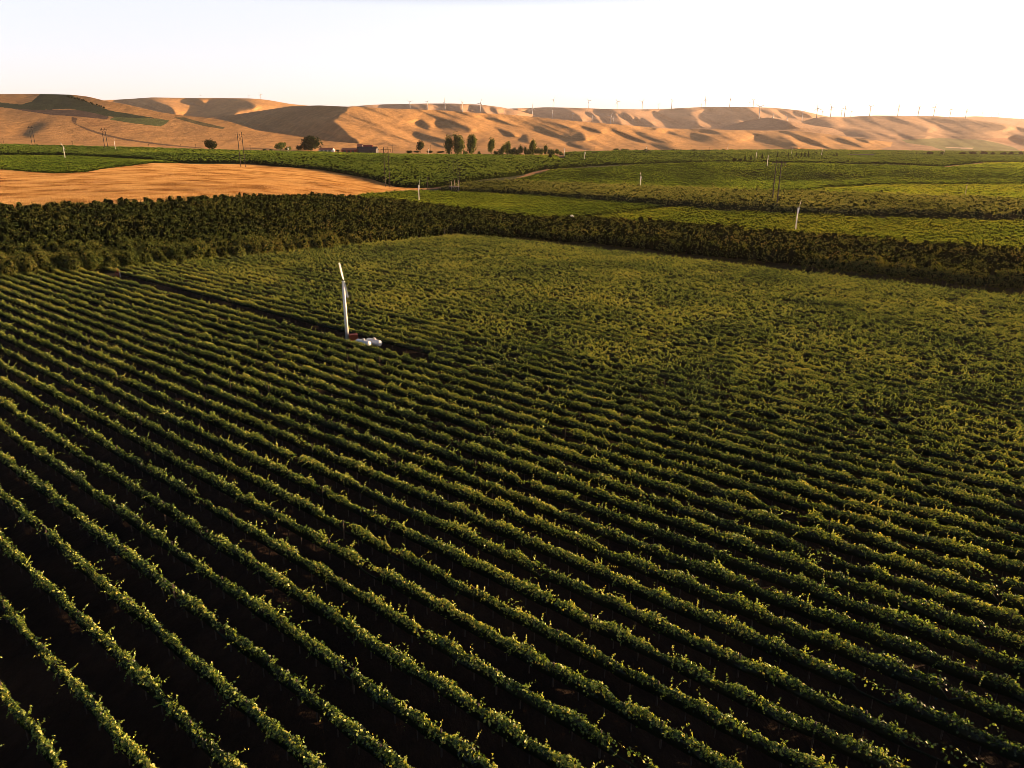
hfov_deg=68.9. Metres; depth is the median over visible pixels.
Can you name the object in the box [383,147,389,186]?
power pole frame
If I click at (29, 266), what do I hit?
orchard tree
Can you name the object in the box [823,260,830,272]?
orchard tree
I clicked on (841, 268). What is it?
orchard tree
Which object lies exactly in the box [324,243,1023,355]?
vine row
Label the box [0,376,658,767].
vine row
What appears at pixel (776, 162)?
power pole frame
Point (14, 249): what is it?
orchard tree
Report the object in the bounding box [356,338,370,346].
propane tank
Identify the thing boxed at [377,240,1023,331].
vine row
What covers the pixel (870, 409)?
vine row
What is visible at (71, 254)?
orchard tree
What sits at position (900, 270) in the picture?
orchard tree
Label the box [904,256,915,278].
orchard tree
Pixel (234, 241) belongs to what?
orchard tree
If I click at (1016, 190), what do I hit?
vineyard
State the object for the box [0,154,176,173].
vineyard
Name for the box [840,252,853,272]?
orchard tree
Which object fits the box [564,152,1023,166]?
orchard block
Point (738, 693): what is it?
vine row
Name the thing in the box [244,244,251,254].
orchard tree
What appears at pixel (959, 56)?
sky
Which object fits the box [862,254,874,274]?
orchard tree
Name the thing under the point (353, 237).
orchard tree
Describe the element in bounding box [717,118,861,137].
hills
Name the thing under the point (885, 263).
orchard tree
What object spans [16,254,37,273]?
orchard tree
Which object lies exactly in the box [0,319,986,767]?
vine row
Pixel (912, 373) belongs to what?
vine row
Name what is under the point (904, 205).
hop plot
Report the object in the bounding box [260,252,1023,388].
vine row
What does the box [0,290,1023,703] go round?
vine row
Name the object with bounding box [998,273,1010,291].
orchard tree
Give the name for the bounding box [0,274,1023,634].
vine row
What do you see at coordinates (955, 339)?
vine row
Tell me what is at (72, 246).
orchard tree
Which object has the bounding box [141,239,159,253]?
orchard tree
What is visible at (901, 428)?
vine row
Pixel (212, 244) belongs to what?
orchard tree
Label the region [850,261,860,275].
orchard tree
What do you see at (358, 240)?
orchard tree
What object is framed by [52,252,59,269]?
orchard tree
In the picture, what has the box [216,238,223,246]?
orchard tree
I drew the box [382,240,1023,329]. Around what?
vine row
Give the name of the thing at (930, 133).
hills
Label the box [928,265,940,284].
orchard tree
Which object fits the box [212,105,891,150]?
hills
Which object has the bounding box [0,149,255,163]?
vineyard
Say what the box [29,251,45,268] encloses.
orchard tree
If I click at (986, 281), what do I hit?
orchard tree
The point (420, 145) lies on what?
shade tree
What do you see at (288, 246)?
orchard tree
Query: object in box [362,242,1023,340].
vine row
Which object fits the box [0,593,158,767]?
vine row
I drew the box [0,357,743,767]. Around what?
vine row
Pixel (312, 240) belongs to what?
orchard tree
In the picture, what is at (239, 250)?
orchard tree
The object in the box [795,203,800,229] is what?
wind machine
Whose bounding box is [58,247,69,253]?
orchard tree
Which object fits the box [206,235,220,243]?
orchard tree
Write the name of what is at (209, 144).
shade tree
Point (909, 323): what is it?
vine row
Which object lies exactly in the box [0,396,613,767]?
vine row
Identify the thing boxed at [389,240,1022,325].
vine row
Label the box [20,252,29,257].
orchard tree
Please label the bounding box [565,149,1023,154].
orchard block
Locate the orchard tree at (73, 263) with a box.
[65,258,83,270]
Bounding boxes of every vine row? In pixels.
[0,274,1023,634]
[0,278,1023,653]
[0,286,1023,682]
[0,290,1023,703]
[0,300,1023,733]
[0,309,1023,767]
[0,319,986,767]
[0,329,910,767]
[0,345,847,767]
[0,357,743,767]
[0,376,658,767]
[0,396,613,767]
[0,417,497,767]
[0,451,414,767]
[0,483,328,767]
[0,527,248,767]
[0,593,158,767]
[0,656,66,767]
[11,272,1023,612]
[22,271,1023,595]
[37,269,1023,577]
[50,268,1023,561]
[59,265,1023,547]
[75,267,1023,536]
[98,265,1023,508]
[116,265,1023,497]
[120,264,1023,484]
[134,262,1023,478]
[146,261,1023,468]
[153,260,1023,460]
[167,258,1023,452]
[174,260,1023,446]
[184,255,1023,437]
[197,257,1023,430]
[202,256,1023,425]
[214,254,1023,419]
[227,256,1023,411]
[229,253,1023,405]
[242,252,1023,403]
[247,253,1023,395]
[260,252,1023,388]
[268,252,1023,385]
[270,250,1023,381]
[282,249,1023,377]
[286,248,1023,374]
[296,247,1023,369]
[308,247,1023,361]
[308,248,1023,365]
[319,247,1023,358]
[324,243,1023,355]
[331,243,1023,352]
[341,244,1023,349]
[345,243,1022,345]
[350,241,1023,343]
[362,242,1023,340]
[363,240,1023,334]
[373,241,1022,334]
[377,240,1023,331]
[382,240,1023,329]
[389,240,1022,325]
[395,238,1023,323]
[399,239,1022,321]
[406,238,1023,318]
[410,236,1020,316]
[414,236,1022,314]
[421,236,1023,314]
[428,235,1023,311]
[428,351,1023,522]
[432,235,1023,308]
[441,236,1023,305]
[443,233,1020,305]
[447,233,1023,304]
[453,234,1023,300]
[458,233,1022,299]
[466,231,1023,298]
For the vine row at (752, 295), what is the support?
on the ground at (70, 726)
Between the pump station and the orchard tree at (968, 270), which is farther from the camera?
the pump station
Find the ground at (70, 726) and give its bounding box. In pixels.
[0,146,1023,767]
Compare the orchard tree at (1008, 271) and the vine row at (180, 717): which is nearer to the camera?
the vine row at (180, 717)
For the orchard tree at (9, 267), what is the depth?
172.33 m
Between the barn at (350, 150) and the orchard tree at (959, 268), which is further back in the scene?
the barn at (350, 150)
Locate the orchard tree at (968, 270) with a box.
[961,268,970,276]
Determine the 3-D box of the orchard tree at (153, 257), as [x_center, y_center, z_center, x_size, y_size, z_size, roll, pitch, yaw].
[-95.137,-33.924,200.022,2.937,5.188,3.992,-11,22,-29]
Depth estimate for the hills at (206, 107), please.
6154.15 m
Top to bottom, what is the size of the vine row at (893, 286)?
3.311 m
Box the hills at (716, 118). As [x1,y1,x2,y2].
[469,107,827,129]
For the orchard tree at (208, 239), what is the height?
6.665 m
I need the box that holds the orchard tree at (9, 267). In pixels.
[0,256,17,276]
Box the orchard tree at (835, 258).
[827,253,840,270]
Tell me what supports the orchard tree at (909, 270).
on the ground at (70, 726)
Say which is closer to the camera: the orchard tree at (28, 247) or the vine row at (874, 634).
the vine row at (874, 634)
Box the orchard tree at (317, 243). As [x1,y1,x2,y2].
[312,239,322,248]
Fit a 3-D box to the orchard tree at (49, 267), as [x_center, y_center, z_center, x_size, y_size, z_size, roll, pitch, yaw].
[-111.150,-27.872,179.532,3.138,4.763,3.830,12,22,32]
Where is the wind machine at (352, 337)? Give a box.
[338,263,357,340]
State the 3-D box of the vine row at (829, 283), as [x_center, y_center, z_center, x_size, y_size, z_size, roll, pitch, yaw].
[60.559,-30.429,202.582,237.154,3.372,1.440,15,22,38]
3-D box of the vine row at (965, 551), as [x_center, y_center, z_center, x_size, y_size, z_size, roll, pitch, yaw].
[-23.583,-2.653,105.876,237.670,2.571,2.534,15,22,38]
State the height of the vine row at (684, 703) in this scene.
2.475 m
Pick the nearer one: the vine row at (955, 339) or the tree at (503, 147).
the vine row at (955, 339)
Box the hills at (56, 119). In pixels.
[0,94,446,151]
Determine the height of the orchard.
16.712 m
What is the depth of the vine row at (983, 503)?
77.77 m
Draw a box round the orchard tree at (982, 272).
[974,268,988,286]
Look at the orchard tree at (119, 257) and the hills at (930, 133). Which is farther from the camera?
the hills at (930, 133)
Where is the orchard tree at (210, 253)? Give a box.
[205,246,216,258]
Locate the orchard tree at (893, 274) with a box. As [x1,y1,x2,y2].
[889,268,897,277]
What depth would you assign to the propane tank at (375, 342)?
119.45 m
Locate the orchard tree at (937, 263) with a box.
[930,261,946,282]
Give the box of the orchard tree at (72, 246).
[68,239,82,252]
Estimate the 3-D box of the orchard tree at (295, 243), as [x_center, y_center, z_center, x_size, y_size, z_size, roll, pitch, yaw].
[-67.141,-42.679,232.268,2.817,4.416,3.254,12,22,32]
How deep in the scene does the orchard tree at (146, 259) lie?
193.62 m
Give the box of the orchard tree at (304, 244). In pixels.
[299,237,309,250]
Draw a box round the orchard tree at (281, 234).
[276,231,289,239]
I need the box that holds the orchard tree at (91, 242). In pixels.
[84,238,97,250]
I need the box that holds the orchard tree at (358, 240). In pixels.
[353,236,363,244]
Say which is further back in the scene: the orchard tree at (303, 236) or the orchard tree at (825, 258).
the orchard tree at (303, 236)
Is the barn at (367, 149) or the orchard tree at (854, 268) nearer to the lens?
the orchard tree at (854, 268)
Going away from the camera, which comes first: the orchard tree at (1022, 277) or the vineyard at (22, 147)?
the orchard tree at (1022, 277)
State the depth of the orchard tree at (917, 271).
199.92 m
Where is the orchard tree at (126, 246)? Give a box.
[119,242,137,251]
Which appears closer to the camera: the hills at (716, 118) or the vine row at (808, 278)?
the vine row at (808, 278)
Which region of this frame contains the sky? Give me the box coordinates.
[0,0,1023,118]
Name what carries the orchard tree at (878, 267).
on the ground at (70, 726)
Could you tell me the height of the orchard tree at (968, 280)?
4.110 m
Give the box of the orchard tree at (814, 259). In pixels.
[806,251,821,270]
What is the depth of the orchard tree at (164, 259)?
196.93 m
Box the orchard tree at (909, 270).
[903,263,916,281]
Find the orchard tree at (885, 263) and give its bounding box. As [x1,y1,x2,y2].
[881,258,887,276]
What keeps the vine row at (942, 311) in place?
on the ground at (70, 726)
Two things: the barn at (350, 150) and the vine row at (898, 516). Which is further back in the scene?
the barn at (350, 150)
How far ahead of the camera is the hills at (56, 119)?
1504.84 m
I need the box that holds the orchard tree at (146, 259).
[139,251,153,265]
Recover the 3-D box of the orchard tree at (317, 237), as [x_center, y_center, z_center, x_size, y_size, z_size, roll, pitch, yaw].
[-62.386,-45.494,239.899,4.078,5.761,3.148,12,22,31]
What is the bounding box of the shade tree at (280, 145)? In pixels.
[274,142,285,149]
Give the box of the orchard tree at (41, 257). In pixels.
[33,248,53,268]
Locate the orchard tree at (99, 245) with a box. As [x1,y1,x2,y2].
[92,240,103,250]
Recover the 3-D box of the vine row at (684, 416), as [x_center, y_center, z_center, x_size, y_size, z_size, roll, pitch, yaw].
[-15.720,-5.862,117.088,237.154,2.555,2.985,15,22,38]
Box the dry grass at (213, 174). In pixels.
[0,163,420,205]
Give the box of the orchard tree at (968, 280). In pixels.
[964,274,974,286]
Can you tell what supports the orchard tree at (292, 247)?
on the ground at (70, 726)
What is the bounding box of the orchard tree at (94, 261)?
[82,251,103,271]
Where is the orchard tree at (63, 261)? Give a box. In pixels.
[59,256,69,268]
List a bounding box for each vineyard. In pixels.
[0,143,330,155]
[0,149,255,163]
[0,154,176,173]
[127,149,565,160]
[355,189,663,217]
[514,161,1023,190]
[585,206,1023,250]
[805,183,1023,199]
[951,161,1023,169]
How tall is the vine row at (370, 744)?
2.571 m
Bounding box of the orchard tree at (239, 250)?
[233,244,245,256]
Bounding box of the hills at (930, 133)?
[799,115,1023,150]
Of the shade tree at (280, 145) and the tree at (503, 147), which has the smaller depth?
the tree at (503, 147)
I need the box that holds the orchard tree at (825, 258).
[819,255,829,269]
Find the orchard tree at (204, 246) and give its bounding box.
[197,241,209,253]
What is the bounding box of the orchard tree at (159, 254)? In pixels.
[154,248,166,260]
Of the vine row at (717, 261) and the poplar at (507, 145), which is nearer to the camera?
the vine row at (717, 261)
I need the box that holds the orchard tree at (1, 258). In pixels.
[0,252,7,274]
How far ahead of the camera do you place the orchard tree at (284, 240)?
228.19 m
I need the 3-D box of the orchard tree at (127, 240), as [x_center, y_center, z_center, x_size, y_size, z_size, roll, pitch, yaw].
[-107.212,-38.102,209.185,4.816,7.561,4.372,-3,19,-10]
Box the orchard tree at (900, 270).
[893,263,907,280]
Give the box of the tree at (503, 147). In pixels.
[500,143,505,152]
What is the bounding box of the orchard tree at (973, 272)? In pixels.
[968,267,979,284]
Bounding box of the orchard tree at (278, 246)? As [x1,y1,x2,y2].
[275,240,284,251]
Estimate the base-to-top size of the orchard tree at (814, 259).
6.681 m
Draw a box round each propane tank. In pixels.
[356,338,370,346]
[366,337,381,348]
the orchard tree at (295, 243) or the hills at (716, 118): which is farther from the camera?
the hills at (716, 118)
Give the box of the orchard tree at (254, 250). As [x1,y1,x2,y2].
[249,245,260,254]
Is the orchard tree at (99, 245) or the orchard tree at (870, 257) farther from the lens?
the orchard tree at (870, 257)
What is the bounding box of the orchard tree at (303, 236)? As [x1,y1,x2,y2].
[298,234,305,241]
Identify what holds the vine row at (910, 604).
on the ground at (70, 726)
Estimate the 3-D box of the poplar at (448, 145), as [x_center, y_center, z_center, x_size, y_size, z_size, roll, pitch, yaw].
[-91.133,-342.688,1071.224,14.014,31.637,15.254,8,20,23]
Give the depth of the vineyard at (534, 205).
436.58 m
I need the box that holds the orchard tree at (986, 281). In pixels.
[979,274,992,289]
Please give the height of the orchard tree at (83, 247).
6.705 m
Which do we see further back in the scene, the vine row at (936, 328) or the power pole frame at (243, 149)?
the power pole frame at (243, 149)
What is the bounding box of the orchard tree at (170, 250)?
[166,244,175,261]
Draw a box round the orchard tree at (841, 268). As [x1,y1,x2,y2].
[837,259,846,273]
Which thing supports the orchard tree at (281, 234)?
on the ground at (70, 726)
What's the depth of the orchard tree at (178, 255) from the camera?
200.06 m
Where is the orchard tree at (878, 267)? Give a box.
[871,257,884,278]
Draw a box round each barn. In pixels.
[341,148,357,152]
[358,146,378,152]
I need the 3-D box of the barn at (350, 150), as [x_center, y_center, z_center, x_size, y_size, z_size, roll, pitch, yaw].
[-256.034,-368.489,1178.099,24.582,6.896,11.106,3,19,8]
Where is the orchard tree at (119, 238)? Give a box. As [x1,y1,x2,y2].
[116,235,128,247]
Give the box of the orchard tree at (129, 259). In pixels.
[120,249,139,265]
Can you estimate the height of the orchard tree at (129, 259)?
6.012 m
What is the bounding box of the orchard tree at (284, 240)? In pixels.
[279,235,289,252]
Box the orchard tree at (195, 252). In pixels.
[187,241,204,260]
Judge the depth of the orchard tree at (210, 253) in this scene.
206.40 m
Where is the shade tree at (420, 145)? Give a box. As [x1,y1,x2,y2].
[416,140,423,152]
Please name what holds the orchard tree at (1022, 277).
on the ground at (70, 726)
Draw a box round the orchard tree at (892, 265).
[887,262,894,275]
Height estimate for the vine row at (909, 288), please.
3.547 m
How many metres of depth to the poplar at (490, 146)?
1051.88 m
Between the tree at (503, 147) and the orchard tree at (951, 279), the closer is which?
the orchard tree at (951, 279)
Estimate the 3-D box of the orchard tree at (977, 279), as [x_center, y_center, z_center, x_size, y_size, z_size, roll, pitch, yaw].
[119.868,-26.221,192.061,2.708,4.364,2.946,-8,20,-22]
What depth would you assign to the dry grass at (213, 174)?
401.59 m
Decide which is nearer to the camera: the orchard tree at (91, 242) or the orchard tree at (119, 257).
the orchard tree at (119, 257)
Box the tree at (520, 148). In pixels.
[518,145,523,153]
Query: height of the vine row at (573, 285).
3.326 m
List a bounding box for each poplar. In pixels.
[443,135,453,153]
[452,134,465,153]
[466,134,477,153]
[487,137,494,153]
[505,141,510,153]
[529,138,536,154]
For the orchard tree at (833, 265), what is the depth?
213.49 m
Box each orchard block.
[254,150,586,187]
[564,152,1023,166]
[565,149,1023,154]
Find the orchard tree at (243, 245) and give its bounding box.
[240,240,250,251]
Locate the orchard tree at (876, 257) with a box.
[870,254,882,275]
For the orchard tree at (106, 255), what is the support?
on the ground at (70, 726)
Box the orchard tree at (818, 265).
[814,260,823,271]
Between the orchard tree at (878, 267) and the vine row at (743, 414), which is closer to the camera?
the vine row at (743, 414)
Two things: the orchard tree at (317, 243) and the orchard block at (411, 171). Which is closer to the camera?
the orchard tree at (317, 243)
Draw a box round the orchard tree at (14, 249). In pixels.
[6,242,22,256]
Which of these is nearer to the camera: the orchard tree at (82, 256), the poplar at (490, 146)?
the orchard tree at (82, 256)
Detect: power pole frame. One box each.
[237,132,245,166]
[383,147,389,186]
[772,159,785,202]
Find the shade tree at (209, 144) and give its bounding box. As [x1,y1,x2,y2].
[202,138,217,148]
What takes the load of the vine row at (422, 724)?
on the ground at (70, 726)
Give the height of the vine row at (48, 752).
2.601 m
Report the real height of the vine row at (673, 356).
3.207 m
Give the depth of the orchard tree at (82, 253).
185.02 m
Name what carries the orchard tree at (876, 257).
on the ground at (70, 726)
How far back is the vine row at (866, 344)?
140.62 m
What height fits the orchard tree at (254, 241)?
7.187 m
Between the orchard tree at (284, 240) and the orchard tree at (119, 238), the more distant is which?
the orchard tree at (284, 240)
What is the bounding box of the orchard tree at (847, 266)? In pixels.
[844,260,854,274]
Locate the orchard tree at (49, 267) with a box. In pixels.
[42,259,57,273]
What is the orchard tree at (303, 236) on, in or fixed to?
on the ground at (70, 726)
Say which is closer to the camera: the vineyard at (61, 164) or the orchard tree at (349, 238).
the orchard tree at (349, 238)
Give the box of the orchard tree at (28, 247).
[24,238,42,254]
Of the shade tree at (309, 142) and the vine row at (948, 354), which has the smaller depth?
the vine row at (948, 354)
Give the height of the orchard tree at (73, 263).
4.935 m
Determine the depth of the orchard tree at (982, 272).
194.17 m
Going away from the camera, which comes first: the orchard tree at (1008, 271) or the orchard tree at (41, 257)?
the orchard tree at (41, 257)
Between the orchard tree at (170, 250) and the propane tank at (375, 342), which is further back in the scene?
the orchard tree at (170, 250)
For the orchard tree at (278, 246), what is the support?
on the ground at (70, 726)
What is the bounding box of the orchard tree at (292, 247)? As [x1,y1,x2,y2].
[289,244,296,251]
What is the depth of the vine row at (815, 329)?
145.45 m
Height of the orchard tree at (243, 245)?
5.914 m
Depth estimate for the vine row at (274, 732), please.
44.55 m
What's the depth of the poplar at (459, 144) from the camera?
1071.15 m
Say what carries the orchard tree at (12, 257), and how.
on the ground at (70, 726)
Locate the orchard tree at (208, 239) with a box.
[203,235,212,244]
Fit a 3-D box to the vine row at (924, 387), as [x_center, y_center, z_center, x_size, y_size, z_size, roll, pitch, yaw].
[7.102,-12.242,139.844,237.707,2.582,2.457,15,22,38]
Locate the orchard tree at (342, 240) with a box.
[339,236,345,244]
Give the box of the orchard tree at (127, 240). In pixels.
[119,236,136,247]
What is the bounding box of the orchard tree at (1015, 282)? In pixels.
[1007,276,1023,292]
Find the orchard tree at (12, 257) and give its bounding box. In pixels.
[8,252,22,273]
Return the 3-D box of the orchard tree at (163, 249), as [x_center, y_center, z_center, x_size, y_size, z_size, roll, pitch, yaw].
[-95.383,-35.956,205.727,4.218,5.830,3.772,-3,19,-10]
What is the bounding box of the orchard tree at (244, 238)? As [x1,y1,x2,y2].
[239,235,247,242]
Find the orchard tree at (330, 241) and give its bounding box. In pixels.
[323,234,336,249]
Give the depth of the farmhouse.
1173.76 m
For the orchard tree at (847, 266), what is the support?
on the ground at (70, 726)
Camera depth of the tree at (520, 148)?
1030.53 m
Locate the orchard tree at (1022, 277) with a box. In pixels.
[1018,269,1023,289]
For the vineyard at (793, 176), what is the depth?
712.41 m
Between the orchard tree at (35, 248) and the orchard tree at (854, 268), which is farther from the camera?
the orchard tree at (854, 268)
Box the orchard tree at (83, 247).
[76,243,92,254]
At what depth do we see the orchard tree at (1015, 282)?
186.24 m
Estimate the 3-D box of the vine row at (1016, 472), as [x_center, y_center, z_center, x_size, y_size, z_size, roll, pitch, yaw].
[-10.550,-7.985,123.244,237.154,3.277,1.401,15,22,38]
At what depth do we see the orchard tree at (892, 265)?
208.07 m
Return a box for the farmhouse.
[318,148,334,151]
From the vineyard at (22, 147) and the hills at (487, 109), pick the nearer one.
the vineyard at (22, 147)
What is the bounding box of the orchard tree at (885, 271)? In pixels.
[880,267,891,278]
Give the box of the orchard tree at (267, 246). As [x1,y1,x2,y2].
[258,237,275,252]
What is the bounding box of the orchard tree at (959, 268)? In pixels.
[948,265,962,284]
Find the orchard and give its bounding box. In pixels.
[0,191,1023,276]
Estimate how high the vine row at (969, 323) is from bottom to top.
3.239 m
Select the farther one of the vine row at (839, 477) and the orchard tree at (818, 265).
the orchard tree at (818, 265)
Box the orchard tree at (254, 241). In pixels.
[248,232,260,246]
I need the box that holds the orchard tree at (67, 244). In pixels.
[60,240,73,251]
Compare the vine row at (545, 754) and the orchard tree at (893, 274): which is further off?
the orchard tree at (893, 274)
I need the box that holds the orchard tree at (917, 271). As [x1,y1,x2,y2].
[909,267,925,282]
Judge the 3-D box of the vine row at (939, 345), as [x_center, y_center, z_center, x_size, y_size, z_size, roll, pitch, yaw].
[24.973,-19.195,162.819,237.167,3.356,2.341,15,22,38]
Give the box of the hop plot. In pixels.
[438,177,1023,220]
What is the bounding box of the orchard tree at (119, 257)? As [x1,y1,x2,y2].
[115,250,125,265]
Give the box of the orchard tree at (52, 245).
[45,239,59,252]
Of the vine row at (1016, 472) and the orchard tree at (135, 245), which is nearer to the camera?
the vine row at (1016, 472)
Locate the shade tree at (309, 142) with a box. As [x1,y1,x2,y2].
[300,135,322,150]
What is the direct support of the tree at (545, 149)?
on the ground at (70, 726)
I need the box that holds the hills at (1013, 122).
[955,116,1023,127]
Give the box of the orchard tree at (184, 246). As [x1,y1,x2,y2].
[176,243,189,254]
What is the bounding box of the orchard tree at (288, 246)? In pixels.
[285,243,291,252]
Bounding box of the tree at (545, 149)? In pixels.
[543,144,547,153]
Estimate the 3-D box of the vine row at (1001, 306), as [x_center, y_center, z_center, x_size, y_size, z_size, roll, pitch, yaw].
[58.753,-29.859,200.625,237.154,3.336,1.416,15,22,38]
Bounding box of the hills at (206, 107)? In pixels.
[104,97,306,117]
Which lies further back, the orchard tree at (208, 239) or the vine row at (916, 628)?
the orchard tree at (208, 239)
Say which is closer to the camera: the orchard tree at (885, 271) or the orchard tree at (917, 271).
the orchard tree at (917, 271)
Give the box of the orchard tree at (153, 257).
[151,249,161,260]
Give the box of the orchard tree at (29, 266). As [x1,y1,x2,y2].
[23,259,38,272]
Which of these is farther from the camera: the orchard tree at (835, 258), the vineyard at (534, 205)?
the vineyard at (534, 205)
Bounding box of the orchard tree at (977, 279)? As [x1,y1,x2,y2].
[972,273,982,288]
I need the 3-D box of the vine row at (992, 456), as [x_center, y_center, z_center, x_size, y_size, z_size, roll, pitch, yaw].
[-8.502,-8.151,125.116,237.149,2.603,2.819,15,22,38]
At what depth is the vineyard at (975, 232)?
322.96 m
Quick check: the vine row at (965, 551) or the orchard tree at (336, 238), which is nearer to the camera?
the vine row at (965, 551)
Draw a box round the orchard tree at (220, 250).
[215,245,228,256]
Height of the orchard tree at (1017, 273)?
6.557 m
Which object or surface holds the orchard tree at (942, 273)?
on the ground at (70, 726)
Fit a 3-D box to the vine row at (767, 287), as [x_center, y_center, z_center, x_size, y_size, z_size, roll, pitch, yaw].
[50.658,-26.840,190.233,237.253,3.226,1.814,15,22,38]
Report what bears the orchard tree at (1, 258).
on the ground at (70, 726)
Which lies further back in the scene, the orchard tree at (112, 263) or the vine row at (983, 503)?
the orchard tree at (112, 263)
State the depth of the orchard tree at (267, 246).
218.57 m
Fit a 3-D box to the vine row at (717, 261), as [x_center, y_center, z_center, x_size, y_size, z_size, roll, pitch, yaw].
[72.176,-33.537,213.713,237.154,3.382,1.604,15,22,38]
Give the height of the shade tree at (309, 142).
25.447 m
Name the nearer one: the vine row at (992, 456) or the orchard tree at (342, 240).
the vine row at (992, 456)
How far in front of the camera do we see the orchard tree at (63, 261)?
182.57 m
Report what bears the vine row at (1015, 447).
on the ground at (70, 726)
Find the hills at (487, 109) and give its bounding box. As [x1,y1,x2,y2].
[349,103,538,116]
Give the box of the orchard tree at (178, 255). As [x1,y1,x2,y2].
[172,245,187,264]
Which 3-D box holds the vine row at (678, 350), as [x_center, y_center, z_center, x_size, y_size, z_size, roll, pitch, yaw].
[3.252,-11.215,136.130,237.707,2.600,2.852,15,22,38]
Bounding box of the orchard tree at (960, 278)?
[954,269,966,287]
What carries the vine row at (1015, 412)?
on the ground at (70, 726)
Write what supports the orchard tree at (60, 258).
on the ground at (70, 726)
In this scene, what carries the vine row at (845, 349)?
on the ground at (70, 726)
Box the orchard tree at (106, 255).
[100,247,112,264]
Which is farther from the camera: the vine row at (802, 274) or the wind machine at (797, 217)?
the wind machine at (797, 217)
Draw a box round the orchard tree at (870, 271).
[866,260,876,277]
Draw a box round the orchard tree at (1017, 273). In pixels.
[1010,267,1023,290]
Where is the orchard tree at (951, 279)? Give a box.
[944,268,958,286]
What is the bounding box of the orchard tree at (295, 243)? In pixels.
[293,240,298,248]
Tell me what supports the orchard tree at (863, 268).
on the ground at (70, 726)
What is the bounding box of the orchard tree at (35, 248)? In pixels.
[29,244,39,254]
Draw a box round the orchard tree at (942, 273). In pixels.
[936,266,950,285]
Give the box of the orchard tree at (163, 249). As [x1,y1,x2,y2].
[160,244,172,256]
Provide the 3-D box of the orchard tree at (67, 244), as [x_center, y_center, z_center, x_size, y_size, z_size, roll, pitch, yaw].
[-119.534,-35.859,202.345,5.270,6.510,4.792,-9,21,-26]
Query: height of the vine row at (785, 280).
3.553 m
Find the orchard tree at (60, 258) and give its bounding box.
[56,251,70,266]
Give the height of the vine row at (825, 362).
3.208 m
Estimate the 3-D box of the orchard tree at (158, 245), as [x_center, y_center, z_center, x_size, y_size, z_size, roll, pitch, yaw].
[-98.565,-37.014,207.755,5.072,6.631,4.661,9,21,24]
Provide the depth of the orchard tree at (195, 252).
202.93 m
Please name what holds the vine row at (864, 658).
on the ground at (70, 726)
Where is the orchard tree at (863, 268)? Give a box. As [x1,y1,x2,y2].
[858,259,870,276]
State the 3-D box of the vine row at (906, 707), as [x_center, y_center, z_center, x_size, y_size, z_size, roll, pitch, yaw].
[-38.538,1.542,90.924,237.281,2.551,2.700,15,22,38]
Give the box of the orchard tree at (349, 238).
[346,233,353,242]
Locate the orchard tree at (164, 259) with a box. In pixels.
[161,256,169,263]
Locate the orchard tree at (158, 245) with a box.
[152,241,165,250]
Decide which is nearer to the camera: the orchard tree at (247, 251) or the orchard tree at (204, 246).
the orchard tree at (204, 246)
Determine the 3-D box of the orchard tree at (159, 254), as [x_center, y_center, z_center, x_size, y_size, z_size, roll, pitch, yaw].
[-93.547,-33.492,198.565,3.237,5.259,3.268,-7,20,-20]
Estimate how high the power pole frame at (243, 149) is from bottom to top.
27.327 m
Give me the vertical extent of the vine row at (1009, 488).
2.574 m
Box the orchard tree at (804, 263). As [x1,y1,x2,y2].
[801,258,808,269]
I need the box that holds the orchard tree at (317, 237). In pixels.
[312,234,321,240]
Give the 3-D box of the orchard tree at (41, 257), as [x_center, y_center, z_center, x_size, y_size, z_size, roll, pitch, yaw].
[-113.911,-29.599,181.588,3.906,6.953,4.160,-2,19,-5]
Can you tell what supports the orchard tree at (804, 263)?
on the ground at (70, 726)
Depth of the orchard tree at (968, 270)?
196.83 m
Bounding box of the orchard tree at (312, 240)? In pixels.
[309,237,315,248]
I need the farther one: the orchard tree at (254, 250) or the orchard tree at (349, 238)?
the orchard tree at (349, 238)
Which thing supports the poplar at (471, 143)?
on the ground at (70, 726)
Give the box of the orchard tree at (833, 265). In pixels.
[828,259,840,273]
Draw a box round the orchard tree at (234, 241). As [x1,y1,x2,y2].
[229,237,239,245]
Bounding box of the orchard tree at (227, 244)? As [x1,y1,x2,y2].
[221,239,231,253]
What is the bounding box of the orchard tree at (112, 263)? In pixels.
[104,254,119,268]
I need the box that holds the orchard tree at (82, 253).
[76,246,94,270]
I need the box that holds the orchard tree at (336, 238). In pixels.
[333,235,341,246]
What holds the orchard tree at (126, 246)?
on the ground at (70, 726)
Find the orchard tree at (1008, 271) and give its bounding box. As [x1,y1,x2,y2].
[998,268,1016,289]
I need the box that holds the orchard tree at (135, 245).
[127,241,140,248]
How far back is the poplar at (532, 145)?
1035.41 m
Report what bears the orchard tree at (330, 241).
on the ground at (70, 726)
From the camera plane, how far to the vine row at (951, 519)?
80.63 m
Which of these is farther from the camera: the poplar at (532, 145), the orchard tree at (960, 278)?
the poplar at (532, 145)
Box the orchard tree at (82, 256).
[77,254,91,270]
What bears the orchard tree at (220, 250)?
on the ground at (70, 726)
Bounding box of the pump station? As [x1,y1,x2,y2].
[448,158,459,191]
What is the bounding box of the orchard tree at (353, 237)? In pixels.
[350,234,358,243]
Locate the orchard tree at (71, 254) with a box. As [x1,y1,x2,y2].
[67,249,77,259]
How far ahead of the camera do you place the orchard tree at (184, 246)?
206.32 m
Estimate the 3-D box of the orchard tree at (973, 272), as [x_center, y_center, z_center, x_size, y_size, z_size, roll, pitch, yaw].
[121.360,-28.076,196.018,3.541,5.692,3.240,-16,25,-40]
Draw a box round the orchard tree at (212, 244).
[207,239,217,249]
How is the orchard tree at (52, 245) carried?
on the ground at (70, 726)
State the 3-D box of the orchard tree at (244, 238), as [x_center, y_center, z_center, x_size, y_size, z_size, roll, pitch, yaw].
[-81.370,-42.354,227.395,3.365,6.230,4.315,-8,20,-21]

